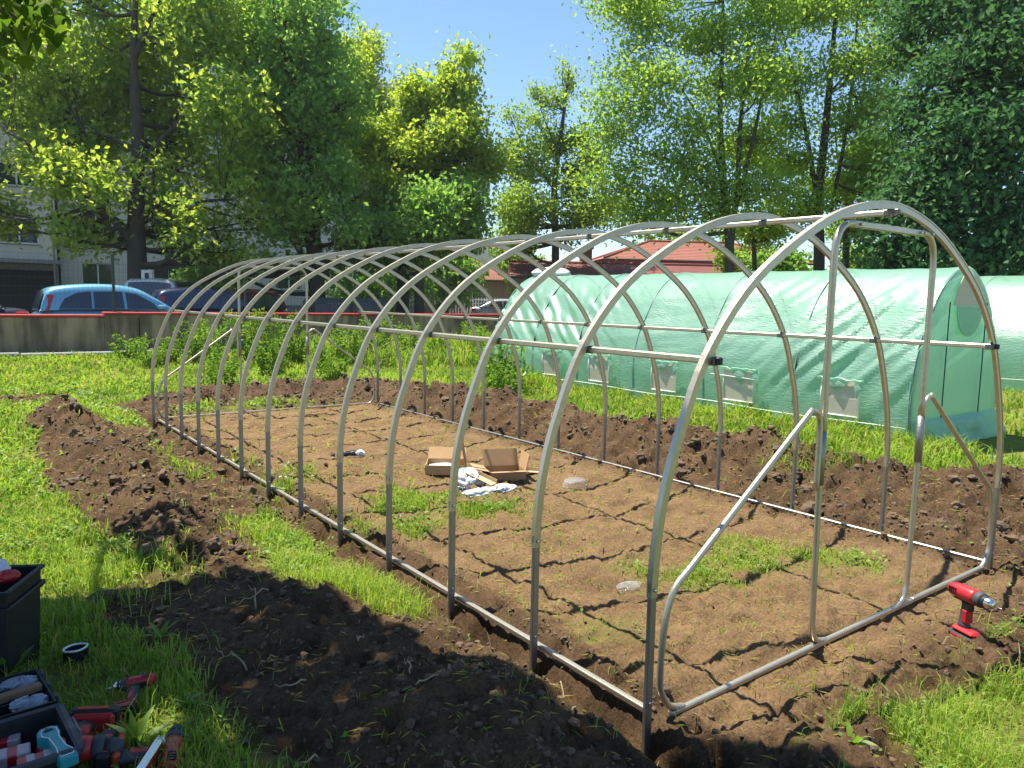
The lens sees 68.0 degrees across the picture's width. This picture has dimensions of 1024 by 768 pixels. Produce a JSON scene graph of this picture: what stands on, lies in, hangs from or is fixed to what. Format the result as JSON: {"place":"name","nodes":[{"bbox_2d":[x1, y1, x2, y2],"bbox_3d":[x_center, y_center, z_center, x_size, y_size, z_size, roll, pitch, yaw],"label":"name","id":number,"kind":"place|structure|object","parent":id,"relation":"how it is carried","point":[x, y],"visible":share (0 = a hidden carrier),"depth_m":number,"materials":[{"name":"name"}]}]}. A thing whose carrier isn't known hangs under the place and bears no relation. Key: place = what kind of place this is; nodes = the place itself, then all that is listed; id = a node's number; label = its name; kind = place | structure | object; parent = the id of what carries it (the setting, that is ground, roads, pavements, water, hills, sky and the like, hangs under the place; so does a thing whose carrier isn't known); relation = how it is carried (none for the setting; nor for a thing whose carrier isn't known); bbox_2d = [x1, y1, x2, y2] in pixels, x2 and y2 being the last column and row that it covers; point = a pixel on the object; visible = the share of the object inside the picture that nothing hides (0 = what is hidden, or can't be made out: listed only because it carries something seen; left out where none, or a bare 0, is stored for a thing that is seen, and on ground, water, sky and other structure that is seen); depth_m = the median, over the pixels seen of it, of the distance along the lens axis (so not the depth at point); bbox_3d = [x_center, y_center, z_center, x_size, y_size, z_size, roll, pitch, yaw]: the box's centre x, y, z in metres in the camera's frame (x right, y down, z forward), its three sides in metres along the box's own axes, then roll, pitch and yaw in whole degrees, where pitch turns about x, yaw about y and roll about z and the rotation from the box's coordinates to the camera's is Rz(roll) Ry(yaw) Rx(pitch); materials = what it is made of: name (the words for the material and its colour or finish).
{"place":"outdoors","nodes":[
{"label":"outdoors","id":0,"kind":"place"},
{"bbox_2d":[0,81,62,313],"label":"apartment block","id":1,"kind":"structure","parent":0,"point":[34,255],"depth_m":37.91,"materials":[{"name":"grey concrete"}]},
{"bbox_2d":[0,161,35,188],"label":"window","id":2,"kind":"structure","parent":1,"relation":"in","point":[12,181],"depth_m":37.44,"materials":[{"name":"grey glass"}]},
{"bbox_2d":[0,224,40,245],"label":"window","id":3,"kind":"structure","parent":1,"relation":"in","point":[31,241],"depth_m":38.01,"materials":[{"name":"grey"}]},
{"bbox_2d":[0,269,56,313],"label":"garage door","id":4,"kind":"structure","parent":1,"relation":"in","point":[21,284],"depth_m":38.01,"materials":[{"name":"grey metal"}]},
{"bbox_2d":[54,17,413,312],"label":"apartment block","id":5,"kind":"structure","parent":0,"point":[79,273],"depth_m":42.62,"materials":[{"name":"grey concrete"}]},
{"bbox_2d":[81,262,114,284],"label":"window","id":6,"kind":"structure","parent":5,"relation":"in","point":[93,277],"depth_m":41.28,"materials":[{"name":"grey"}]},
{"bbox_2d":[277,275,302,290],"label":"window","id":7,"kind":"structure","parent":5,"relation":"in","point":[290,282],"depth_m":47.71,"materials":[{"name":"grey glass"}]},
{"bbox_2d":[0,358,1023,767],"bbox_3d":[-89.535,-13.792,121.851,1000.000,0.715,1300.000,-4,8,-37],"label":"ground","id":8,"kind":"structure","parent":0,"point":[702,668],"depth_m":3.99,"materials":[{"name":"soil"}]},
{"bbox_2d":[0,644,34,675],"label":"dock plant","id":9,"kind":"object","parent":8,"relation":"on","point":[22,658],"visible":0.47,"depth_m":3.04,"materials":[{"name":"green plant"}]},
{"bbox_2d":[0,564,45,677],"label":"black tub","id":10,"kind":"object","parent":8,"relation":"on","point":[19,613],"visible":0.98,"depth_m":3.07,"materials":[{"name":"plastic"}]},
{"bbox_2d":[0,569,20,583],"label":"red packet","id":11,"kind":"object","parent":10,"relation":"in","point":[9,576],"visible":1,"depth_m":3.06,"materials":[{"name":"plastic"}]},
{"bbox_2d":[0,668,58,719],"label":"parts case","id":12,"kind":"object","parent":8,"relation":"on","point":[6,712],"visible":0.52,"depth_m":2.70,"materials":[{"name":"black plastic"}]},
{"bbox_2d":[0,675,38,692],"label":"parts bag","id":13,"kind":"object","parent":12,"relation":"in","point":[15,682],"visible":0.68,"depth_m":2.77,"materials":[{"name":"plastic"}]},
{"bbox_2d":[0,681,41,704],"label":"wooden block","id":14,"kind":"object","parent":12,"relation":"in","point":[22,691],"depth_m":2.70,"materials":[{"name":"brown wood"}]},
{"bbox_2d":[9,693,49,711],"bbox_3d":[-1.689,1.119,2.655,0.122,0.054,0.088,-4,8,-37],"label":"parts bag","id":15,"kind":"object","parent":12,"relation":"in","point":[24,702],"visible":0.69,"depth_m":2.64,"materials":[{"name":"plastic"}]},
{"bbox_2d":[0,703,84,767],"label":"open toolbox","id":16,"kind":"object","parent":8,"relation":"on","point":[28,726],"visible":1,"depth_m":2.44,"materials":[{"name":"black plastic"}]},
{"bbox_2d":[0,733,20,748],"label":"striped packet","id":17,"kind":"object","parent":16,"relation":"in","point":[14,740],"visible":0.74,"depth_m":2.41,"materials":[{"name":"red plastic"}]},
{"bbox_2d":[0,742,30,767],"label":"striped packet","id":18,"kind":"object","parent":16,"relation":"in","point":[9,757],"visible":0.8,"depth_m":2.32,"materials":[{"name":"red plastic"}]},
{"bbox_2d":[16,748,52,765],"bbox_3d":[-1.428,1.140,2.282,0.101,0.038,0.063,-4,8,-38],"label":"striped packet","id":19,"kind":"object","parent":16,"relation":"in","point":[30,757],"visible":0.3,"depth_m":2.28,"materials":[{"name":"red plastic"}]},
{"bbox_2d":[37,726,78,767],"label":"turquoise tool","id":20,"kind":"object","parent":16,"relation":"in","point":[50,737],"visible":0.99,"depth_m":2.31,"materials":[{"name":"plastic"}]},
{"bbox_2d":[0,0,88,73],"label":"linden tree","id":21,"kind":"object","parent":8,"relation":"on","point":[33,17],"visible":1,"depth_m":4.59,"materials":[{"name":"green plant"}]},
{"bbox_2d":[62,642,88,664],"bbox_3d":[-1.839,1.144,3.197,0.083,0.075,0.099,5,7,30],"label":"pipe end","id":22,"kind":"object","parent":8,"relation":"on","point":[79,652],"visible":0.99,"depth_m":3.17,"materials":[{"name":"black plastic"}]},
{"bbox_2d":[36,705,124,761],"bbox_3d":[-1.404,1.165,2.515,0.247,0.100,0.284,5,-4,-17],"label":"cordless tool","id":23,"kind":"object","parent":8,"relation":"on","point":[95,717],"visible":0.62,"depth_m":2.56,"materials":[{"name":"red plastic"}]},
{"bbox_2d":[0,349,182,357],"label":"concrete kerb","id":24,"kind":"structure","parent":8,"relation":"on","point":[39,354],"depth_m":17.59,"materials":[{"name":"grey concrete"}]},
{"bbox_2d":[105,672,155,719],"bbox_3d":[-1.427,1.153,2.796,0.183,0.063,0.178,-11,25,-6],"label":"cordless tool","id":25,"kind":"object","parent":8,"relation":"on","point":[140,681],"visible":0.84,"depth_m":2.83,"materials":[{"name":"red plastic"}]},
{"bbox_2d":[108,332,153,359],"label":"weed clump","id":26,"kind":"object","parent":8,"relation":"on","point":[132,351],"visible":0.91,"depth_m":16.90,"materials":[{"name":"green plant"}]},
{"bbox_2d":[105,705,172,746],"bbox_3d":[-1.261,1.176,2.573,0.172,0.137,0.165,4,7,24],"label":"dock plant","id":27,"kind":"object","parent":8,"relation":"on","point":[133,727],"visible":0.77,"depth_m":2.58,"materials":[{"name":"green plant"}]},
{"bbox_2d":[93,724,184,767],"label":"cordless tool","id":28,"kind":"object","parent":8,"relation":"on","point":[104,759],"visible":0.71,"depth_m":2.45,"materials":[{"name":"orange plastic"}]},
{"bbox_2d":[137,737,164,767],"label":"spirit level","id":29,"kind":"object","parent":8,"relation":"on","point":[152,754],"visible":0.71,"depth_m":2.44,"materials":[{"name":"silver metal"}]},
{"bbox_2d":[135,344,173,366],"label":"weed clump","id":30,"kind":"object","parent":8,"relation":"on","point":[150,354],"visible":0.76,"depth_m":15.54,"materials":[{"name":"green plant"}]},
{"bbox_2d":[145,619,177,639],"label":"dock plant","id":31,"kind":"object","parent":8,"relation":"on","point":[162,630],"visible":0.86,"depth_m":3.32,"materials":[{"name":"green plant"}]},
{"bbox_2d":[156,336,181,364],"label":"weed clump","id":32,"kind":"object","parent":8,"relation":"on","point":[173,358],"visible":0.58,"depth_m":16.05,"materials":[{"name":"green plant"}]},
{"bbox_2d":[169,318,211,365],"bbox_3d":[-6.838,-0.886,16.208,0.934,1.058,0.815,0,6,-7],"label":"weed clump","id":33,"kind":"object","parent":8,"relation":"on","point":[195,350],"visible":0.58,"depth_m":16.13,"materials":[{"name":"green plant"}]},
{"bbox_2d":[168,249,241,288],"bbox_3d":[-12.243,-4.019,31.065,2.576,3.897,3.594,-13,15,-65],"label":"bush","id":34,"kind":"object","parent":8,"relation":"on","point":[181,273],"visible":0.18,"depth_m":30.62,"materials":[{"name":"green plant"}]},
{"bbox_2d":[194,323,236,368],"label":"weed clump","id":35,"kind":"object","parent":8,"relation":"on","point":[216,337],"visible":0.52,"depth_m":15.07,"materials":[{"name":"green plant"}]},
{"bbox_2d":[189,354,242,384],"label":"weed clump","id":36,"kind":"object","parent":8,"relation":"on","point":[212,374],"visible":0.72,"depth_m":12.11,"materials":[{"name":"green plant"}]},
{"bbox_2d":[210,346,242,375],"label":"weed clump","id":37,"kind":"object","parent":8,"relation":"on","point":[219,355],"visible":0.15,"depth_m":13.65,"materials":[{"name":"green plant"}]},
{"bbox_2d":[219,306,265,362],"bbox_3d":[-5.917,-1.063,16.706,1.212,1.330,0.724,6,8,36],"label":"weed clump","id":38,"kind":"object","parent":8,"relation":"on","point":[246,349],"visible":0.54,"depth_m":16.65,"materials":[{"name":"green plant"}]},
{"bbox_2d":[0,312,499,352],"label":"retaining wall","id":39,"kind":"structure","parent":8,"relation":"on","point":[30,333],"depth_m":18.94,"materials":[{"name":"concrete"}]},
{"bbox_2d":[0,251,526,313],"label":"fence","id":40,"kind":"object","parent":39,"relation":"on","point":[245,291],"visible":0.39,"depth_m":20.30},
{"bbox_2d":[253,338,290,374],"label":"weed clump","id":41,"kind":"object","parent":8,"relation":"on","point":[269,367],"visible":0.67,"depth_m":14.09,"materials":[{"name":"green plant"}]},
{"bbox_2d":[254,309,305,363],"bbox_3d":[-4.975,-0.974,16.262,1.160,1.290,0.693,-3,8,-35],"label":"weed clump","id":42,"kind":"object","parent":8,"relation":"on","point":[277,329],"visible":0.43,"depth_m":16.16,"materials":[{"name":"green plant"}]},
{"bbox_2d":[281,329,305,363],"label":"weed clump","id":43,"kind":"object","parent":8,"relation":"on","point":[300,359],"visible":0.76,"depth_m":16.52,"materials":[{"name":"green plant"}]},
{"bbox_2d":[310,336,337,368],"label":"weed clump","id":44,"kind":"object","parent":8,"relation":"on","point":[323,358],"visible":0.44,"depth_m":15.41,"materials":[{"name":"green plant"}]},
{"bbox_2d":[309,353,353,380],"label":"weed clump","id":45,"kind":"object","parent":8,"relation":"on","point":[332,372],"visible":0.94,"depth_m":13.43,"materials":[{"name":"green plant"}]},
{"bbox_2d":[328,323,361,365],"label":"weed clump","id":46,"kind":"object","parent":8,"relation":"on","point":[341,341],"visible":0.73,"depth_m":16.92,"materials":[{"name":"green plant"}]},
{"bbox_2d":[305,262,444,312],"bbox_3d":[-6.092,-4.022,33.785,6.267,3.850,4.426,1,6,-3],"label":"bush","id":47,"kind":"object","parent":8,"relation":"on","point":[377,290],"visible":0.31,"depth_m":33.50,"materials":[{"name":"green plant"}]},
{"bbox_2d":[358,315,393,354],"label":"weed clump","id":48,"kind":"object","parent":8,"relation":"on","point":[382,340],"visible":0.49,"depth_m":17.88,"materials":[{"name":"green plant"}]},
{"bbox_2d":[391,321,420,355],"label":"weed clump","id":49,"kind":"object","parent":8,"relation":"on","point":[402,339],"visible":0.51,"depth_m":18.35,"materials":[{"name":"green plant"}]},
{"bbox_2d":[425,442,465,474],"bbox_3d":[-0.585,0.601,6.773,0.350,0.351,0.355,1,6,-1],"label":"cardboard box","id":50,"kind":"object","parent":8,"relation":"on","point":[440,454],"visible":0.77,"depth_m":6.88,"materials":[{"name":"brown cardboard"}]},
{"bbox_2d":[410,254,489,313],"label":"bush","id":51,"kind":"object","parent":8,"relation":"on","point":[452,285],"visible":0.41,"depth_m":41.62,"materials":[{"name":"green plant"}]},
{"bbox_2d":[424,266,514,313],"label":"red roofed house","id":52,"kind":"structure","parent":8,"relation":"on","point":[493,287],"depth_m":54.87,"materials":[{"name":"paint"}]},
{"bbox_2d":[458,467,484,485],"bbox_3d":[-0.366,0.809,6.394,0.249,0.219,0.296,-4,8,-37],"label":"plastic film","id":53,"kind":"object","parent":8,"relation":"on","point":[464,479],"visible":0.6,"depth_m":6.30,"materials":[{"name":"white plastic"}]},
{"bbox_2d":[458,320,487,349],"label":"weed clump","id":54,"kind":"object","parent":8,"relation":"on","point":[466,329],"visible":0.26,"depth_m":19.05,"materials":[{"name":"green plant"}]},
{"bbox_2d":[460,486,493,497],"bbox_3d":[-0.245,0.873,6.083,0.428,0.090,0.138,-4,8,-37],"label":"plastic film","id":55,"kind":"object","parent":8,"relation":"on","point":[476,492],"visible":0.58,"depth_m":6.02,"materials":[{"name":"white plastic"}]},
{"bbox_2d":[462,466,496,485],"bbox_3d":[-0.271,0.760,6.301,0.300,0.035,0.085,22,15,25],"label":"cardboard strip","id":56,"kind":"object","parent":8,"relation":"on","point":[487,479],"visible":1,"depth_m":6.29,"materials":[{"name":"brown cardboard"}]},
{"bbox_2d":[471,344,527,386],"bbox_3d":[-0.103,-0.279,12.383,0.853,0.903,0.978,5,7,32],"label":"weed clump","id":57,"kind":"object","parent":8,"relation":"on","point":[498,354],"visible":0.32,"depth_m":12.19,"materials":[{"name":"green plant"}]},
{"bbox_2d":[470,448,529,481],"bbox_3d":[-0.105,0.716,6.559,0.477,0.237,0.403,-1,7,-15],"label":"cardboard box","id":58,"kind":"object","parent":8,"relation":"on","point":[502,465],"visible":0.82,"depth_m":6.70,"materials":[{"name":"brown cardboard"}]},
{"bbox_2d":[492,483,516,492],"bbox_3d":[-0.076,0.853,6.177,0.257,0.077,0.188,0,6,-10],"label":"plastic film","id":59,"kind":"object","parent":8,"relation":"on","point":[504,488],"visible":0.8,"depth_m":6.13,"materials":[{"name":"white plastic"}]},
{"bbox_2d":[485,358,534,395],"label":"weed clump","id":60,"kind":"object","parent":8,"relation":"on","point":[492,377],"visible":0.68,"depth_m":11.58,"materials":[{"name":"green plant"}]},
{"bbox_2d":[0,327,1023,767],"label":"grass","id":61,"kind":"structure","parent":8,"relation":"on","point":[28,523],"depth_m":4.58,"materials":[{"name":"green plant"}]},
{"bbox_2d":[1,372,1023,767],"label":"soil clods","id":62,"kind":"object","parent":8,"relation":"on","point":[215,542],"visible":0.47,"depth_m":4.96,"materials":[{"name":"brown soil"}]},
{"bbox_2d":[489,244,551,293],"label":"bush","id":63,"kind":"object","parent":8,"relation":"on","point":[503,265],"visible":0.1,"depth_m":51.62,"materials":[{"name":"green plant"}]},
{"bbox_2d":[151,200,1003,756],"bbox_3d":[-0.711,-0.078,6.867,3.065,2.358,8.223,-4,8,-37],"label":"greenhouse frame","id":64,"kind":"object","parent":8,"relation":"on","point":[707,356],"visible":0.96,"depth_m":4.40,"materials":[{"name":"metal"}]},
{"bbox_2d":[508,247,723,289],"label":"red roofed house","id":65,"kind":"structure","parent":8,"relation":"on","point":[521,268],"depth_m":38.82,"materials":[{"name":"tile"}]},
{"bbox_2d":[631,222,722,243],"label":"bush","id":66,"kind":"object","parent":8,"relation":"on","point":[675,237],"visible":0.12,"depth_m":61.33,"materials":[{"name":"green plant"}]},
{"bbox_2d":[525,0,831,272],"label":"locust tree","id":67,"kind":"object","parent":8,"relation":"on","point":[709,35],"visible":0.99,"depth_m":22.57,"materials":[{"name":"green plant"}]},
{"bbox_2d":[592,239,812,270],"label":"red roofed house","id":68,"kind":"structure","parent":8,"relation":"on","point":[684,253],"depth_m":43.87,"materials":[{"name":"brown tile"}]},
{"bbox_2d":[705,238,751,272],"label":"bush","id":69,"kind":"object","parent":8,"relation":"on","point":[720,260],"visible":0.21,"depth_m":32.78,"materials":[{"name":"green plant"}]},
{"bbox_2d":[492,266,1006,443],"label":"green tunnel","id":70,"kind":"structure","parent":8,"relation":"on","point":[960,380],"depth_m":9.32,"materials":[{"name":"plastic"}]},
{"bbox_2d":[531,267,570,276],"bbox_3d":[0.755,-2.103,14.491,0.665,0.272,0.922,-4,8,-37],"label":"plastic sheet","id":71,"kind":"object","parent":70,"relation":"on","point":[559,272],"visible":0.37,"depth_m":14.23,"materials":[{"name":"white plastic"}]},
{"bbox_2d":[540,348,561,375],"bbox_3d":[0.647,-0.366,12.688,0.052,0.446,0.563,-4,8,-37],"label":"vent window","id":72,"kind":"structure","parent":70,"relation":"in","point":[547,359],"depth_m":12.73,"materials":[{"name":"beige plastic"}]},
{"bbox_2d":[586,353,612,382],"bbox_3d":[1.348,-0.249,11.762,0.050,0.444,0.596,-4,8,-37],"label":"vent window","id":73,"kind":"structure","parent":70,"relation":"in","point":[594,373],"depth_m":11.80,"materials":[{"name":"beige plastic"}]},
{"bbox_2d":[648,359,679,392],"bbox_3d":[2.138,-0.119,10.718,0.050,0.447,0.569,-4,8,-37],"label":"vent window","id":74,"kind":"structure","parent":70,"relation":"in","point":[667,371],"depth_m":10.68,"materials":[{"name":"beige plastic"}]},
{"bbox_2d":[720,366,758,403],"bbox_3d":[2.903,0.008,9.707,0.050,0.446,0.596,-4,8,-37],"label":"vent window","id":75,"kind":"structure","parent":70,"relation":"in","point":[736,388],"depth_m":9.70,"materials":[{"name":"beige plastic"}]},
{"bbox_2d":[817,376,864,418],"bbox_3d":[3.721,0.145,8.624,0.051,0.444,0.567,-4,8,-37],"label":"vent window","id":76,"kind":"structure","parent":70,"relation":"in","point":[844,394],"depth_m":8.59,"materials":[{"name":"beige plastic"}]},
{"bbox_2d":[954,275,981,305],"bbox_3d":[5.137,-1.048,8.504,0.751,0.350,0.006,-4,8,-37],"label":"greenhouse window","id":77,"kind":"structure","parent":70,"relation":"in","point":[965,296],"depth_m":8.44,"materials":[{"name":"beige plastic"}]},
{"bbox_2d":[700,130,816,270],"bbox_3d":[8.805,-5.264,27.253,4.680,7.871,4.048,-4,8,-37],"label":"locust tree","id":78,"kind":"object","parent":8,"relation":"on","point":[765,241],"visible":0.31,"depth_m":26.76,"materials":[{"name":"green plant"}]},
{"bbox_2d":[737,239,812,270],"bbox_3d":[10.444,-3.738,30.130,3.361,4.405,2.691,3,7,19],"label":"bush","id":79,"kind":"object","parent":8,"relation":"on","point":[793,261],"visible":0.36,"depth_m":29.62,"materials":[{"name":"green plant"}]},
{"bbox_2d":[697,0,948,270],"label":"locust tree","id":80,"kind":"object","parent":8,"relation":"on","point":[834,11],"visible":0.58,"depth_m":24.74,"materials":[{"name":"green plant"}]},
{"bbox_2d":[784,125,912,268],"bbox_3d":[12.142,-5.364,27.639,5.640,8.116,4.605,1,6,1],"label":"locust tree","id":81,"kind":"object","parent":8,"relation":"on","point":[830,232],"visible":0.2,"depth_m":26.88,"materials":[{"name":"green plant"}]},
{"bbox_2d":[834,719,877,745],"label":"dock plant","id":82,"kind":"object","parent":8,"relation":"on","point":[857,740],"visible":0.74,"depth_m":2.69,"materials":[{"name":"green plant"}]},
{"bbox_2d":[829,236,889,268],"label":"bush","id":83,"kind":"object","parent":8,"relation":"on","point":[854,265],"visible":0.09,"depth_m":29.56,"materials":[{"name":"green plant"}]},
{"bbox_2d":[820,0,1023,275],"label":"chestnut tree","id":84,"kind":"object","parent":8,"relation":"on","point":[968,145],"visible":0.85,"depth_m":19.14,"materials":[{"name":"green plant"}]},
{"bbox_2d":[948,581,1001,641],"bbox_3d":[2.134,1.080,3.502,0.094,0.267,0.274,-1,7,-15],"label":"cordless drill","id":85,"kind":"object","parent":8,"relation":"on","point":[969,597],"visible":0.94,"depth_m":3.52,"materials":[{"name":"red plastic"}]},
{"bbox_2d":[980,276,1023,391],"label":"green tunnel","id":86,"kind":"structure","parent":8,"relation":"on","point":[1006,295],"depth_m":14.41,"materials":[{"name":"plastic"}]},
{"bbox_2d":[23,0,1023,269],"label":"sky","id":87,"kind":"structure","parent":0,"point":[522,32],"materials":[{"name":"blue"}]},
{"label":"street","id":88,"kind":"structure","parent":0,"visible":0},
{"bbox_2d":[0,305,29,313],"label":"parked car","id":89,"kind":"object","parent":88,"relation":"on","point":[7,310],"visible":0.32,"depth_m":18.73,"materials":[{"name":"paint"}]},
{"bbox_2d":[31,284,170,313],"bbox_3d":[-10.885,-1.941,21.030,4.040,1.630,2.060,-4,8,-38],"label":"parked car","id":90,"kind":"object","parent":88,"relation":"on","point":[58,294],"visible":0.39,"depth_m":19.94,"materials":[{"name":"blue paint"}]},
{"bbox_2d":[124,278,182,292],"bbox_3d":[-12.562,-2.808,27.198,2.180,1.930,4.627,-1,7,-16],"label":"parked car","id":91,"kind":"object","parent":88,"relation":"on","point":[149,284],"visible":0.06,"depth_m":25.05,"materials":[{"name":"white paint"}]},
{"bbox_2d":[0,0,330,286],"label":"plane tree","id":92,"kind":"object","parent":88,"relation":"on","point":[103,78],"visible":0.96,"depth_m":25.89,"materials":[{"name":"green plant"}]},
{"bbox_2d":[147,287,258,312],"bbox_3d":[-9.947,-2.373,25.087,4.040,1.630,2.060,-4,8,-40],"label":"parked car","id":93,"kind":"object","parent":88,"relation":"on","point":[169,296],"visible":0.17,"depth_m":24.08,"materials":[{"name":"blue paint"}]},
{"bbox_2d":[226,289,286,312],"bbox_3d":[-10.049,-2.684,27.870,4.040,1.630,2.060,7,9,42],"label":"parked car","id":94,"kind":"object","parent":88,"relation":"on","point":[270,298],"visible":0.09,"depth_m":26.60,"materials":[{"name":"red paint"}]},
{"bbox_2d":[186,0,413,296],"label":"plane tree","id":95,"kind":"object","parent":88,"relation":"on","point":[299,61],"visible":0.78,"depth_m":27.88,"materials":[{"name":"green plant"}]},
{"bbox_2d":[302,297,351,312],"bbox_3d":[-6.692,-2.454,27.560,1.480,1.370,1.165,-4,8,-37],"label":"waste container","id":96,"kind":"object","parent":88,"relation":"on","point":[320,304],"visible":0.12,"depth_m":27.05,"materials":[{"name":"grey plastic"}]},
{"bbox_2d":[324,12,400,297],"bbox_3d":[-7.930,-10.546,37.476,5.303,15.270,5.767,-4,8,-37],"label":"plane tree","id":97,"kind":"object","parent":88,"relation":"on","point":[371,57],"visible":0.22,"depth_m":36.58,"materials":[{"name":"green plant"}]},
{"bbox_2d":[351,298,388,312],"bbox_3d":[-5.435,-2.507,28.263,1.480,1.370,1.165,-3,7,-32],"label":"waste container","id":98,"kind":"object","parent":88,"relation":"on","point":[366,304],"visible":0.17,"depth_m":27.79,"materials":[{"name":"grey plastic"}]},
{"bbox_2d":[327,164,505,312],"bbox_3d":[-3.864,-5.450,30.864,7.084,6.732,5.735,4,7,28],"label":"plane tree","id":99,"kind":"object","parent":88,"relation":"on","point":[447,211],"visible":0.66,"depth_m":29.38,"materials":[{"name":"green plant"}]},
{"bbox_2d":[343,25,521,312],"bbox_3d":[-3.987,-8.490,32.129,6.999,12.506,7.434,-4,8,-37],"label":"plane tree","id":100,"kind":"object","parent":88,"relation":"on","point":[439,148],"visible":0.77,"depth_m":31.30,"materials":[{"name":"green plant"}]},
{"bbox_2d":[470,299,508,313],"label":"parked car","id":101,"kind":"object","parent":88,"relation":"on","point":[491,309],"visible":0.23,"depth_m":45.14,"materials":[{"name":"silver metal"}]},
{"bbox_2d":[484,45,635,264],"bbox_3d":[2.964,-9.730,37.951,9.298,13.944,5.570,0,6,-10],"label":"young tree","id":102,"kind":"object","parent":88,"relation":"on","point":[515,216],"visible":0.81,"depth_m":37.22,"materials":[{"name":"green plant"}]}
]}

